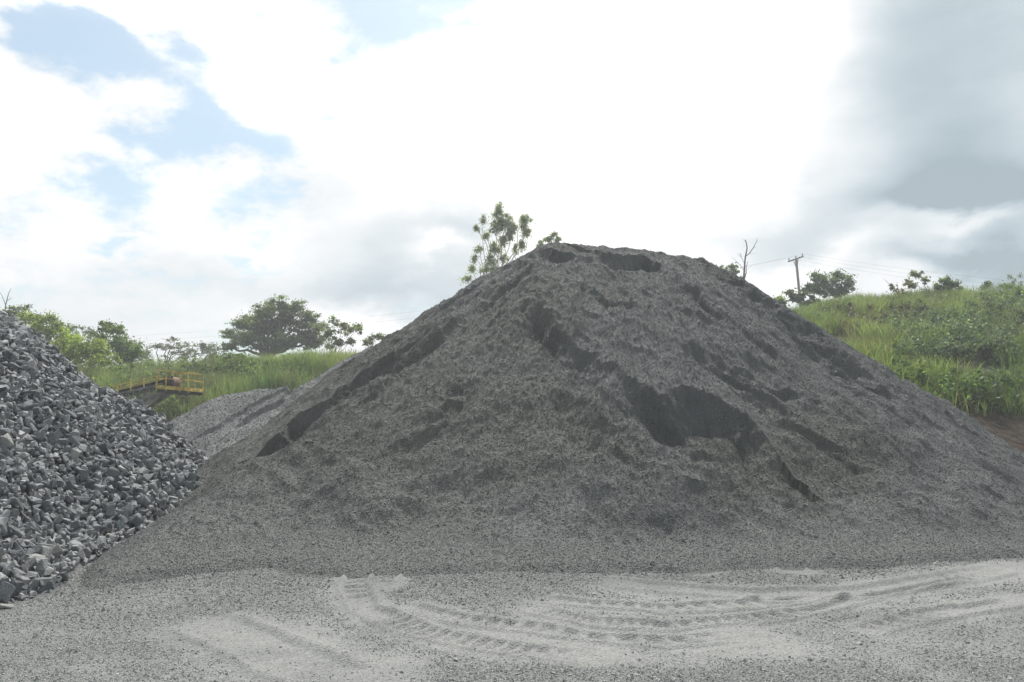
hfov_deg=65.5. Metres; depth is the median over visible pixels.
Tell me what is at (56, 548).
broken rock
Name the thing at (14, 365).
broken rock
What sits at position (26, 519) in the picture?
broken rock
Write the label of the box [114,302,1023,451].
hillside
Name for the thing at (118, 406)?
broken rock
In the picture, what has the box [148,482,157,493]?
broken rock
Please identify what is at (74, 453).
broken rock
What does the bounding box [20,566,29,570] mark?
broken rock
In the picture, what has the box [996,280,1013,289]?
shrub
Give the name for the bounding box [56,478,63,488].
broken rock
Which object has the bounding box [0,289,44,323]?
feathery tree
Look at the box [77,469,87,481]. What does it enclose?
broken rock
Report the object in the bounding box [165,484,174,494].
broken rock
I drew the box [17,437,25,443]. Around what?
broken rock
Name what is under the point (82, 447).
broken rock
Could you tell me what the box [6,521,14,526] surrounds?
broken rock
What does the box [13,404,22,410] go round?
broken rock
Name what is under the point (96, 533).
broken rock
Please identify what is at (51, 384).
broken rock
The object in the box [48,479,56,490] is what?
broken rock
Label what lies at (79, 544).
broken rock
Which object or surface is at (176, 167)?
sky
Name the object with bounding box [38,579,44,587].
broken rock
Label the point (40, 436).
broken rock
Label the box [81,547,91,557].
broken rock
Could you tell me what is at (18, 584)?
broken rock
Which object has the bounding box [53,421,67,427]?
broken rock
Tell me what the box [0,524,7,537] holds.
broken rock
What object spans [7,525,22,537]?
broken rock
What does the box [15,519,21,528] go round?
broken rock
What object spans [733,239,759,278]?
dead tree
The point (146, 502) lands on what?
broken rock
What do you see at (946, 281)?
shrub
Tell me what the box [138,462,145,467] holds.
broken rock
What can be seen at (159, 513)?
broken rock
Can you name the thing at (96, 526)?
broken rock
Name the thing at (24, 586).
broken rock
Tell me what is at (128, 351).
rounded tree
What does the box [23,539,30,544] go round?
broken rock
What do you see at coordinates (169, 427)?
broken rock
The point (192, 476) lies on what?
broken rock
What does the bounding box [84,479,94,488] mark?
broken rock
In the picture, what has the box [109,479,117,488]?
broken rock
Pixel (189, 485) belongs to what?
broken rock
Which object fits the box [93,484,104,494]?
broken rock
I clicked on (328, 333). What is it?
open crown tree
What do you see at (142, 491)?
broken rock
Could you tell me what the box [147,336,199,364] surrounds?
acacia tree
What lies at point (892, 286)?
shrub
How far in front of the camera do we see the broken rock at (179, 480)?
13.32 m
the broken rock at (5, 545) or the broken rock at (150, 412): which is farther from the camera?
the broken rock at (150, 412)
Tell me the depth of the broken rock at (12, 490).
9.98 m
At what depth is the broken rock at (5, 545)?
8.32 m
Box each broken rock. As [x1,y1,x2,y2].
[0,433,13,448]
[0,442,8,450]
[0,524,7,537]
[0,542,8,550]
[0,558,7,562]
[0,573,15,602]
[0,603,14,607]
[1,348,11,356]
[1,427,9,435]
[1,555,17,563]
[5,316,13,321]
[6,362,19,367]
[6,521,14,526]
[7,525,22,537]
[8,498,23,512]
[8,539,14,549]
[8,549,23,557]
[9,487,16,497]
[10,508,18,517]
[10,580,22,597]
[11,327,24,333]
[11,568,26,576]
[12,541,25,563]
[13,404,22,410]
[14,465,21,474]
[14,574,30,583]
[15,333,24,339]
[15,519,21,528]
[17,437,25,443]
[18,364,28,371]
[20,510,31,523]
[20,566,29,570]
[21,400,37,410]
[21,426,30,435]
[21,584,27,590]
[23,433,32,439]
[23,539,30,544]
[23,556,36,568]
[24,526,35,533]
[24,553,45,561]
[25,511,31,518]
[25,530,31,538]
[25,548,35,558]
[25,571,36,578]
[26,360,36,367]
[26,483,33,489]
[26,545,39,553]
[27,423,37,433]
[27,474,33,481]
[28,367,38,373]
[28,577,51,591]
[29,370,35,379]
[29,448,36,455]
[31,407,42,413]
[31,504,41,513]
[32,338,41,346]
[33,431,45,441]
[34,461,44,472]
[35,389,41,399]
[36,543,53,546]
[37,558,47,577]
[38,354,49,362]
[38,441,47,447]
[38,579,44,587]
[39,459,47,466]
[39,465,46,473]
[39,546,51,561]
[40,499,52,510]
[41,424,47,433]
[42,516,51,522]
[42,566,53,575]
[43,382,59,388]
[43,386,53,391]
[43,417,51,427]
[44,453,49,460]
[44,490,51,500]
[45,581,52,588]
[47,432,55,443]
[47,522,53,531]
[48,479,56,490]
[50,370,58,374]
[51,345,59,353]
[51,543,62,554]
[52,373,64,381]
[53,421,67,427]
[53,514,63,523]
[53,549,66,557]
[54,410,63,419]
[54,427,69,432]
[54,429,61,438]
[55,535,61,543]
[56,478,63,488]
[57,503,69,511]
[59,561,67,566]
[59,571,68,580]
[62,408,76,418]
[63,455,68,464]
[64,495,72,503]
[65,480,72,489]
[65,490,73,502]
[66,435,79,444]
[67,382,75,387]
[68,389,74,398]
[69,429,79,435]
[69,532,78,539]
[69,540,85,550]
[70,407,85,412]
[70,448,80,461]
[70,520,83,530]
[71,529,82,532]
[73,444,86,451]
[73,495,91,503]
[74,399,81,405]
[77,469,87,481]
[78,549,85,559]
[80,512,87,519]
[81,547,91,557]
[83,542,94,550]
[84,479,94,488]
[84,528,93,535]
[90,414,96,423]
[91,464,99,471]
[91,522,100,531]
[91,531,98,537]
[93,455,105,463]
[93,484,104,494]
[94,412,101,421]
[96,536,106,550]
[98,441,106,451]
[102,519,111,530]
[105,466,119,478]
[106,418,114,424]
[106,504,115,516]
[106,533,117,540]
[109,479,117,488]
[114,454,123,459]
[116,403,121,411]
[116,481,123,489]
[118,465,125,473]
[120,504,133,515]
[121,510,128,518]
[126,417,136,424]
[130,516,142,525]
[131,483,142,488]
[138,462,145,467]
[138,488,146,494]
[139,454,147,461]
[139,467,148,474]
[140,474,152,481]
[141,496,148,508]
[143,460,154,468]
[145,434,153,444]
[147,409,153,417]
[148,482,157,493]
[149,467,160,474]
[155,426,165,434]
[155,509,163,517]
[158,500,165,510]
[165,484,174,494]
[166,424,173,431]
[169,496,177,500]
[175,459,180,468]
[175,476,184,484]
[176,489,184,498]
[183,472,189,480]
[184,482,193,490]
[187,472,196,483]
[194,482,200,488]
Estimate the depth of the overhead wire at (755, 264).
72.31 m
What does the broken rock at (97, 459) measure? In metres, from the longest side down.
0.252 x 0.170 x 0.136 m
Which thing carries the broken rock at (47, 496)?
on the rock heap at (15, 384)
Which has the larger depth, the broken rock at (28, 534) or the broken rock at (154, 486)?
the broken rock at (154, 486)
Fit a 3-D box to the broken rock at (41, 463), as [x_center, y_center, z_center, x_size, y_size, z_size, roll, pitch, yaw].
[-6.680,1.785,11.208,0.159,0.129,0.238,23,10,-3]
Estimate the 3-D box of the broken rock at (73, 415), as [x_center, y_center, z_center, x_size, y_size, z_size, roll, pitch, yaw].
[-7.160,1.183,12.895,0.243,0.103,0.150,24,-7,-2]
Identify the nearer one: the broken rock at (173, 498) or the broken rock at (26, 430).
the broken rock at (26, 430)
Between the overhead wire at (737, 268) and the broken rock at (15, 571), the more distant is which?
the overhead wire at (737, 268)
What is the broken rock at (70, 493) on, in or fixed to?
on the rock heap at (15, 384)
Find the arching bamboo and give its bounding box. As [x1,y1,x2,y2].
[86,318,134,369]
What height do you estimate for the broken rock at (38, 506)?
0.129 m
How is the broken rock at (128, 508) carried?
on the rock heap at (15, 384)
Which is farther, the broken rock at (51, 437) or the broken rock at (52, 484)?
the broken rock at (51, 437)
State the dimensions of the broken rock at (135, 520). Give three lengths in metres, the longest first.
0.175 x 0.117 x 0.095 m
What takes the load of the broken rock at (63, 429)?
on the rock heap at (15, 384)
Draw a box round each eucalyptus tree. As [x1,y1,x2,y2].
[457,201,533,284]
[534,231,562,248]
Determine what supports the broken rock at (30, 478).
on the rock heap at (15, 384)
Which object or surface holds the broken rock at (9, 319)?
on the rock heap at (15, 384)
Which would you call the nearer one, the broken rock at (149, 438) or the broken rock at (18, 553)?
the broken rock at (18, 553)
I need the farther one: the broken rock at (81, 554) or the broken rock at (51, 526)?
the broken rock at (51, 526)
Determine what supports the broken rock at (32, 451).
on the rock heap at (15, 384)
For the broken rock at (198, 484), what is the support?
on the rock heap at (15, 384)
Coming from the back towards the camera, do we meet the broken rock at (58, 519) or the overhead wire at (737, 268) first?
the overhead wire at (737, 268)
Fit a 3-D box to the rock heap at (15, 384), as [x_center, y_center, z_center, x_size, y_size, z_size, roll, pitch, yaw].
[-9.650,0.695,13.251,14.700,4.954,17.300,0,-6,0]
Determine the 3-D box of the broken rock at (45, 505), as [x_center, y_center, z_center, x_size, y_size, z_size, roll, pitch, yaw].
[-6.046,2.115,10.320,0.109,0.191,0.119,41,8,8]
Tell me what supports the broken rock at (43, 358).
on the rock heap at (15, 384)
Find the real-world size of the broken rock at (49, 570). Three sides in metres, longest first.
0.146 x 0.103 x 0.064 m
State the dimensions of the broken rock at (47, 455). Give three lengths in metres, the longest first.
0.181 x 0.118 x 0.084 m
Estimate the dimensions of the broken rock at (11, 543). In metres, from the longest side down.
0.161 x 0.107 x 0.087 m
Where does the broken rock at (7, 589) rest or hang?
on the rock heap at (15, 384)
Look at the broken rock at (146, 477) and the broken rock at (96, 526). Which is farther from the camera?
the broken rock at (146, 477)
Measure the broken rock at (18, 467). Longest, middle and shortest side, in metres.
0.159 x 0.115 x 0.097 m
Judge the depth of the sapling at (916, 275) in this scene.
44.54 m
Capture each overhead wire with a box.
[122,258,972,336]
[147,256,981,340]
[174,254,1021,344]
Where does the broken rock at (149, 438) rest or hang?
on the rock heap at (15, 384)
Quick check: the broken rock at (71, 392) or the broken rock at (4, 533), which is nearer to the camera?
the broken rock at (4, 533)
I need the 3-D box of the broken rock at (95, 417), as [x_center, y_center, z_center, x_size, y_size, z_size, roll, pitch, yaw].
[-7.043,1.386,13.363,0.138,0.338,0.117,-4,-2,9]
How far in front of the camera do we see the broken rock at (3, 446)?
10.81 m
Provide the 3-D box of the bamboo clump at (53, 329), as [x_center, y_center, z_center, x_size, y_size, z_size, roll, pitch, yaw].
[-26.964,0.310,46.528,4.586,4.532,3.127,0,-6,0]
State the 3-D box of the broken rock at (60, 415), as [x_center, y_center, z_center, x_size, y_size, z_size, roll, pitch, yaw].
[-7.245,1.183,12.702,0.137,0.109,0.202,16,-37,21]
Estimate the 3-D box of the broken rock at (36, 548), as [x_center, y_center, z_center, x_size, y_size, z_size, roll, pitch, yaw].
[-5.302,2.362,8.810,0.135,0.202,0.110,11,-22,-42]
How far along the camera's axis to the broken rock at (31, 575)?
8.24 m
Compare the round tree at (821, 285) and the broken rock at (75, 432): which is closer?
the broken rock at (75, 432)
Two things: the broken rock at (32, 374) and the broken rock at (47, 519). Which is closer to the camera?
the broken rock at (47, 519)
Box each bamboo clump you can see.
[12,308,82,347]
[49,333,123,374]
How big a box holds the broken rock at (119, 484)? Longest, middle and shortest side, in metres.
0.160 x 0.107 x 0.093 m
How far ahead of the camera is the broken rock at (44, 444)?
11.95 m
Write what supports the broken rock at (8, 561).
on the rock heap at (15, 384)
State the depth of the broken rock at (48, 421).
12.38 m
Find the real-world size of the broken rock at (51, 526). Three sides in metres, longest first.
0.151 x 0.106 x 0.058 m
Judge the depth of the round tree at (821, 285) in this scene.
52.42 m
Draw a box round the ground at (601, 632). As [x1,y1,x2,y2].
[0,558,1023,681]
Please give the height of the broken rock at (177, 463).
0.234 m
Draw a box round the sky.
[0,0,1023,366]
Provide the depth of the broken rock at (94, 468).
12.13 m
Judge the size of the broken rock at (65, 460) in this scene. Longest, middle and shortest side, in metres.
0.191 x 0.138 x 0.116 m
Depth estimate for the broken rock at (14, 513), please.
9.31 m
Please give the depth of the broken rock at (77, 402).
13.27 m
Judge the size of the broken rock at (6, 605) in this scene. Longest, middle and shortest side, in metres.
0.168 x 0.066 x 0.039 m
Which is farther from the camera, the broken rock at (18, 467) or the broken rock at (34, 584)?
the broken rock at (18, 467)
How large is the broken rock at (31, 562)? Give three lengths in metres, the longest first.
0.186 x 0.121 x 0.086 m
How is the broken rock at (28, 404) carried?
on the rock heap at (15, 384)
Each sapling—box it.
[360,332,385,347]
[716,262,741,276]
[896,270,930,292]
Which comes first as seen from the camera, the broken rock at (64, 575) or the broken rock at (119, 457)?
the broken rock at (64, 575)
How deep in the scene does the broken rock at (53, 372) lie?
13.71 m
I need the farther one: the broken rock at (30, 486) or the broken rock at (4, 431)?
the broken rock at (4, 431)
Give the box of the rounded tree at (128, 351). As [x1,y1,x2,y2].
[105,335,147,374]
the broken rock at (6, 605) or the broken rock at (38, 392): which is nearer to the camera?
the broken rock at (6, 605)
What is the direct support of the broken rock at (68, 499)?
on the rock heap at (15, 384)
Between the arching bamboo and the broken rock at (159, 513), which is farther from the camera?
the arching bamboo
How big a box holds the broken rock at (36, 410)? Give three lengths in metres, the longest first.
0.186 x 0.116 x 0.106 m
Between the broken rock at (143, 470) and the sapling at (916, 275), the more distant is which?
the sapling at (916, 275)
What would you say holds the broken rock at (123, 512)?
on the rock heap at (15, 384)
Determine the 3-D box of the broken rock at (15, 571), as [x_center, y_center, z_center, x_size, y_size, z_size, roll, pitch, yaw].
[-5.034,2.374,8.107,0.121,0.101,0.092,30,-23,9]
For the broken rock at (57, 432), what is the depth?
12.27 m
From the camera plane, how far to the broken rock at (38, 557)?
8.62 m
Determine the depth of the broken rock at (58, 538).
9.79 m
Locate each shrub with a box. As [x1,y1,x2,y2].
[773,294,790,306]
[782,287,821,306]
[887,282,911,296]
[928,275,964,294]
[979,280,993,290]
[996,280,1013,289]
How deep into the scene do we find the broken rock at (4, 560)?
8.15 m
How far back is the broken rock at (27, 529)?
9.28 m
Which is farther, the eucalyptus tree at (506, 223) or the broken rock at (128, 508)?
the eucalyptus tree at (506, 223)
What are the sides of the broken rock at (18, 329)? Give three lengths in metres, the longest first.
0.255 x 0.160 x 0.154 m
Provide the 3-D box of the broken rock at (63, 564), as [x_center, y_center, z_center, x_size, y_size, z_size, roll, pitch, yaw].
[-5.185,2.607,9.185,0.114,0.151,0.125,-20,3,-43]
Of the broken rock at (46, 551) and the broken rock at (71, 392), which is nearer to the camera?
the broken rock at (46, 551)
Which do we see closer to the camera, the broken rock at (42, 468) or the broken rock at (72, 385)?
the broken rock at (42, 468)
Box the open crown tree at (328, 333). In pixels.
[317,314,364,351]
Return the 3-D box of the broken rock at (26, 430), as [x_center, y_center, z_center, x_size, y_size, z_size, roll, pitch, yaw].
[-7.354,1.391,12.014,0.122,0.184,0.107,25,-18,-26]
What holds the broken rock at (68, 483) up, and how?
on the rock heap at (15, 384)
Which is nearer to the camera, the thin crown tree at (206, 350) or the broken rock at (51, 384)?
the broken rock at (51, 384)
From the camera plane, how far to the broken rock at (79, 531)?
10.48 m
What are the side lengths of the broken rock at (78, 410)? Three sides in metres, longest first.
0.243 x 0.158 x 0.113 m
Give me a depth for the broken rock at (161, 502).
12.32 m
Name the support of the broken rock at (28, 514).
on the rock heap at (15, 384)
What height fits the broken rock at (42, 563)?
0.229 m
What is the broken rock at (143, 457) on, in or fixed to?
on the rock heap at (15, 384)
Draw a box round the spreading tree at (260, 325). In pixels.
[216,293,331,356]
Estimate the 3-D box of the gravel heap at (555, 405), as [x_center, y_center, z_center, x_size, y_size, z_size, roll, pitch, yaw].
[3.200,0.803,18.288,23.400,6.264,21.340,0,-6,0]
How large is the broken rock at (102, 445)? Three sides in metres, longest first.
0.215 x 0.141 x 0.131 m
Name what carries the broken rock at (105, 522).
on the rock heap at (15, 384)
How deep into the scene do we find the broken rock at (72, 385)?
13.64 m
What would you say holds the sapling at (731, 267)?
on the hillside
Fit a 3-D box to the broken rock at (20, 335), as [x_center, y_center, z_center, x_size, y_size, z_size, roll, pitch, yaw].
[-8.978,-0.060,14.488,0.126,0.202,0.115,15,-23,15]
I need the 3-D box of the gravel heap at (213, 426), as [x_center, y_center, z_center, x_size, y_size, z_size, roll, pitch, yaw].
[-8.005,2.208,24.645,17.990,4.342,16.480,0,-6,0]
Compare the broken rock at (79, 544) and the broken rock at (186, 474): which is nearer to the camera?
the broken rock at (79, 544)
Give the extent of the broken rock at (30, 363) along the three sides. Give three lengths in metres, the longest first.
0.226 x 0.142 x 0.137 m
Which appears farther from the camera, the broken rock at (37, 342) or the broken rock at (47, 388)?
the broken rock at (37, 342)
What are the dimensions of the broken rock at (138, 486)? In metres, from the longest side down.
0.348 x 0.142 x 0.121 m
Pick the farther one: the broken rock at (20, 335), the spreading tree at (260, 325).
the spreading tree at (260, 325)
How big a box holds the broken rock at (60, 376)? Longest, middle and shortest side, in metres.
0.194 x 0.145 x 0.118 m
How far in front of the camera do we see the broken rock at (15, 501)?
9.84 m
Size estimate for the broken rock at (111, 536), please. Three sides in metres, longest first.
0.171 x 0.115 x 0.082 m
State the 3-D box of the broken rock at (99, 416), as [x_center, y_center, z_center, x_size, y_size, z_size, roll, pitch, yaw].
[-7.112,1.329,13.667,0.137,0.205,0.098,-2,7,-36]
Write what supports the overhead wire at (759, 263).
attached to the utility pole
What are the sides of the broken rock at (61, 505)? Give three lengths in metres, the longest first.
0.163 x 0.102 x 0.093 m
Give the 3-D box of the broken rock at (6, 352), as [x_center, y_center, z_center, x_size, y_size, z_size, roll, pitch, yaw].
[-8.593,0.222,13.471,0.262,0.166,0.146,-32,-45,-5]
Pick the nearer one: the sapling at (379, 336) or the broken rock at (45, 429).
the broken rock at (45, 429)
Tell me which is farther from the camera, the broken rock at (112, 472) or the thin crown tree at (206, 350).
the thin crown tree at (206, 350)
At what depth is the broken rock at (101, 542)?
10.48 m
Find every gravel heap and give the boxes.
[77,241,1023,589]
[169,345,373,457]
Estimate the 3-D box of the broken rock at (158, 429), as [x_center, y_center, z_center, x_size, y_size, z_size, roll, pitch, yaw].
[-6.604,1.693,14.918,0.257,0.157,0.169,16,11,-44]
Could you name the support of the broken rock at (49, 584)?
on the rock heap at (15, 384)
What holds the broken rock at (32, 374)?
on the rock heap at (15, 384)
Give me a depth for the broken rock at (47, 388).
13.17 m
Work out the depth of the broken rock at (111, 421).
13.92 m
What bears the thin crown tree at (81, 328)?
on the hillside
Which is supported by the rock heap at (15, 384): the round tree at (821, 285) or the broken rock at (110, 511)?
the broken rock at (110, 511)
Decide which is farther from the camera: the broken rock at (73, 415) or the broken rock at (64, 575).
the broken rock at (73, 415)
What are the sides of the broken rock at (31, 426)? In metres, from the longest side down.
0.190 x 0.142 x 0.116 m
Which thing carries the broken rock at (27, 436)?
on the rock heap at (15, 384)
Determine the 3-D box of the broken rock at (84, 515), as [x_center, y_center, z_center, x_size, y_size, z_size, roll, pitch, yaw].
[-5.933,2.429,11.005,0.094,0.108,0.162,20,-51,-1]
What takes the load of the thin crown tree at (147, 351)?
on the hillside
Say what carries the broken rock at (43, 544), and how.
on the rock heap at (15, 384)
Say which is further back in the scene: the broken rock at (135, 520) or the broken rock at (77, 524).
the broken rock at (135, 520)
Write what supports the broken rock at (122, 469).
on the rock heap at (15, 384)
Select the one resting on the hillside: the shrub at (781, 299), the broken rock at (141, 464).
the shrub at (781, 299)
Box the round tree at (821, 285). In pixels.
[798,268,857,299]
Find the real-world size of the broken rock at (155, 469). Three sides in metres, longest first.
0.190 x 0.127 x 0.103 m
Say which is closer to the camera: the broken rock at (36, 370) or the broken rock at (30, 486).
the broken rock at (30, 486)
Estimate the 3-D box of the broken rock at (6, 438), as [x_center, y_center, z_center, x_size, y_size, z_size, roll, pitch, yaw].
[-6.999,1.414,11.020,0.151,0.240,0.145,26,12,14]
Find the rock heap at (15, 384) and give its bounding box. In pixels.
[0,309,208,603]
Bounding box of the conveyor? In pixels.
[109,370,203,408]
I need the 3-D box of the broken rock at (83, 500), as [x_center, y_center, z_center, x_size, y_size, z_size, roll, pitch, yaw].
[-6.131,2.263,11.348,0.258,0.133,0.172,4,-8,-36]
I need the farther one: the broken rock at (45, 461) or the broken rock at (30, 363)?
the broken rock at (30, 363)
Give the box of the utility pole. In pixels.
[788,253,803,303]
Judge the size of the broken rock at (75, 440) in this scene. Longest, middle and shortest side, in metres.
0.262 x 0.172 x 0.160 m
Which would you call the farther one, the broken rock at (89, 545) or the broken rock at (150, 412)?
the broken rock at (150, 412)
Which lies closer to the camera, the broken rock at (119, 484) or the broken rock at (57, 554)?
the broken rock at (57, 554)
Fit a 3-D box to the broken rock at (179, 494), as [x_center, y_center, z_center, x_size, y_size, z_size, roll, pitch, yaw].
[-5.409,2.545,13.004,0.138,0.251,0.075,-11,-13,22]
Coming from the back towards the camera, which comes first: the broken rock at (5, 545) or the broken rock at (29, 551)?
the broken rock at (29, 551)
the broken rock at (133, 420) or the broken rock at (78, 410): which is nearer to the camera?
the broken rock at (78, 410)
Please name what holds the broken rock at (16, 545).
on the rock heap at (15, 384)
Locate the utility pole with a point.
(797, 272)
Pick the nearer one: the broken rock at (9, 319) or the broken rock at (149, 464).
the broken rock at (149, 464)
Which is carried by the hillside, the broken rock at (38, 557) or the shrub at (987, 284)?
the shrub at (987, 284)
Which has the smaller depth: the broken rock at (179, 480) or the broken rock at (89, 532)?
the broken rock at (89, 532)
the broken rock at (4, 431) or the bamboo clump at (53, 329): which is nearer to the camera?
the broken rock at (4, 431)
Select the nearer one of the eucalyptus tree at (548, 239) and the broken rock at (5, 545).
the broken rock at (5, 545)
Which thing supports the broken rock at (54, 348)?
on the rock heap at (15, 384)
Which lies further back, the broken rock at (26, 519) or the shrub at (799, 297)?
the shrub at (799, 297)
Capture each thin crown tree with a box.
[64,323,100,361]
[134,338,154,361]
[190,340,229,359]
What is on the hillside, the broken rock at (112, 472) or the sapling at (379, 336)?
the sapling at (379, 336)
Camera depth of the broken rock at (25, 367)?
13.40 m
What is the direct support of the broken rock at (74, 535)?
on the rock heap at (15, 384)

